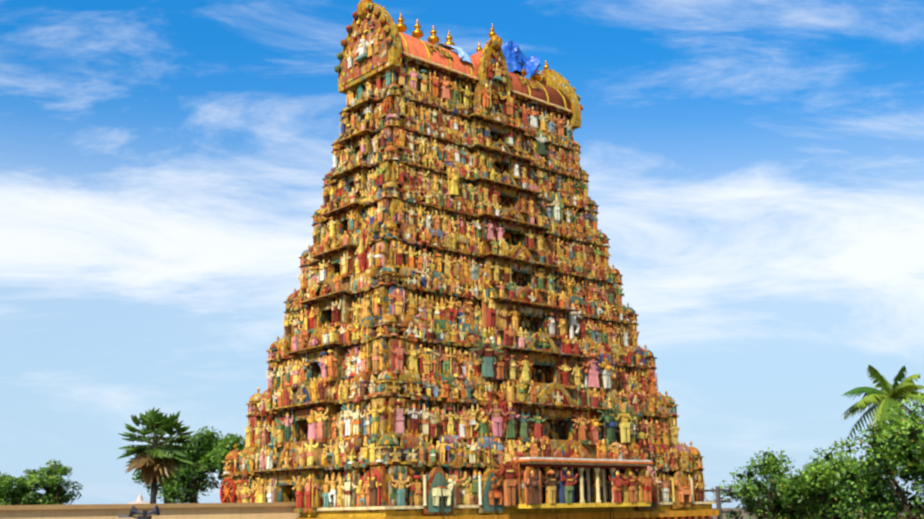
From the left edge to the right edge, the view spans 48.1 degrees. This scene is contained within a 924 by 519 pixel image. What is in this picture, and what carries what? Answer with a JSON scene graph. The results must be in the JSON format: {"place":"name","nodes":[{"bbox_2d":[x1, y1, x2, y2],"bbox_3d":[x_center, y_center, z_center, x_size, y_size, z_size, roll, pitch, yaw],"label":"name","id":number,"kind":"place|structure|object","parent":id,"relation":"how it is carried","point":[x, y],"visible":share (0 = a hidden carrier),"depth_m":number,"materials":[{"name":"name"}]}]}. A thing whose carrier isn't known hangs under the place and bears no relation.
{"place":"outdoors","nodes":[
{"label":"outdoors","id":0,"kind":"place"},
{"bbox_2d":[126,493,149,503],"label":"white spire","id":1,"kind":"structure","parent":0,"point":[139,499],"depth_m":103.39,"materials":[{"name":"white paint"}]},
{"bbox_2d":[0,0,923,507],"label":"sky","id":2,"kind":"structure","parent":0,"point":[755,168],"materials":[{"name":"blue"}]},
{"bbox_2d":[711,506,922,518],"bbox_3d":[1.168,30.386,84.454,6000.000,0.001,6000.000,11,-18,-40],"label":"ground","id":3,"kind":"structure","parent":0,"point":[734,509],"depth_m":967.67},
{"bbox_2d":[0,471,37,504],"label":"tree","id":4,"kind":"object","parent":3,"relation":"on","point":[7,488],"depth_m":155.86,"materials":[{"name":"green plant"}]},
{"bbox_2d":[9,468,46,504],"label":"tree","id":5,"kind":"object","parent":3,"relation":"on","point":[21,483],"depth_m":159.14,"materials":[{"name":"green plant"}]},
{"bbox_2d":[25,459,82,504],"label":"tree","id":6,"kind":"object","parent":3,"relation":"on","point":[51,481],"depth_m":159.71,"materials":[{"name":"green plant"}]},
{"bbox_2d":[117,406,193,503],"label":"palmyra palm","id":7,"kind":"object","parent":3,"relation":"on","point":[159,463],"depth_m":97.38,"materials":[{"name":"green plant"}]},
{"bbox_2d":[132,435,212,503],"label":"tree","id":8,"kind":"object","parent":3,"relation":"on","point":[139,480],"depth_m":139.52,"materials":[{"name":"green plant"}]},
{"bbox_2d":[139,426,231,503],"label":"tree","id":9,"kind":"object","parent":3,"relation":"on","point":[177,483],"depth_m":121.49,"materials":[{"name":"green plant"}]},
{"bbox_2d":[198,433,245,479],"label":"tree","id":10,"kind":"object","parent":3,"relation":"on","point":[213,459],"depth_m":115.57,"materials":[{"name":"green plant"}]},
{"bbox_2d":[0,502,923,518],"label":"compound wall","id":11,"kind":"structure","parent":3,"relation":"on","point":[274,510],"depth_m":67.50,"materials":[{"name":"beige paint"}]},
{"bbox_2d":[222,0,706,513],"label":"temple tower","id":12,"kind":"structure","parent":3,"relation":"on","point":[558,428],"depth_m":83.36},
{"bbox_2d":[220,12,706,507],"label":"statues","id":13,"kind":"object","parent":12,"relation":"on","point":[517,486],"visible":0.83,"depth_m":81.85,"materials":[{"name":"paint"}]},
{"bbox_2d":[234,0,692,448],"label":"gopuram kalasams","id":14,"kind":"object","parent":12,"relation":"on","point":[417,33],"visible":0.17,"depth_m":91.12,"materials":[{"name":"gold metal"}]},
{"bbox_2d":[220,425,718,518],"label":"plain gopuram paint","id":15,"kind":"object","parent":12,"relation":"attached to","point":[582,506],"visible":0.67,"depth_m":76.59,"materials":[{"name":"yellow paint"}]},
{"bbox_2d":[399,32,571,111],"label":"roof","id":16,"kind":"structure","parent":12,"relation":"attached to","point":[418,48],"depth_m":91.71,"materials":[{"name":"orange paint"}]},
{"bbox_2d":[438,40,540,75],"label":"tarpaulins","id":17,"kind":"object","parent":12,"relation":"on","point":[516,58],"visible":0.79,"depth_m":100.28,"materials":[{"name":"blue plastic"}]},
{"bbox_2d":[618,516,712,518],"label":"gopuram stone base","id":18,"kind":"object","parent":3,"relation":"on","point":[684,518],"visible":0.15,"depth_m":88.84,"materials":[{"name":"brown stone"}]},
{"bbox_2d":[705,486,732,518],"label":"electric pole","id":19,"kind":"object","parent":3,"relation":"on","point":[717,490],"visible":0.77,"depth_m":90.67,"materials":[{"name":"concrete"}]},
{"bbox_2d":[711,447,829,518],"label":"tree","id":20,"kind":"object","parent":3,"relation":"on","point":[770,466],"depth_m":110.16,"materials":[{"name":"green plant"}]},
{"bbox_2d":[795,467,857,518],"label":"tree","id":21,"kind":"object","parent":3,"relation":"on","point":[816,502],"depth_m":116.36,"materials":[{"name":"green plant"}]},
{"bbox_2d":[774,438,902,518],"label":"tree","id":22,"kind":"object","parent":3,"relation":"on","point":[818,477],"depth_m":101.81,"materials":[{"name":"green plant"}]},
{"bbox_2d":[826,393,923,518],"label":"tree","id":23,"kind":"object","parent":3,"relation":"on","point":[891,449],"depth_m":85.97,"materials":[{"name":"green plant"}]},
{"bbox_2d":[847,461,907,514],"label":"tree","id":24,"kind":"object","parent":3,"relation":"on","point":[886,484],"depth_m":135.77,"materials":[{"name":"green plant"}]},
{"bbox_2d":[841,365,923,509],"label":"coconut palm","id":25,"kind":"object","parent":3,"relation":"on","point":[904,387],"depth_m":124.42,"materials":[{"name":"green plant"}]},
{"label":"street","id":26,"kind":"structure","parent":0,"visible":0},
{"bbox_2d":[118,505,159,518],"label":"loudspeakers","id":27,"kind":"object","parent":26,"relation":"on","point":[145,513],"visible":1,"depth_m":47.87,"materials":[{"name":"paint"}]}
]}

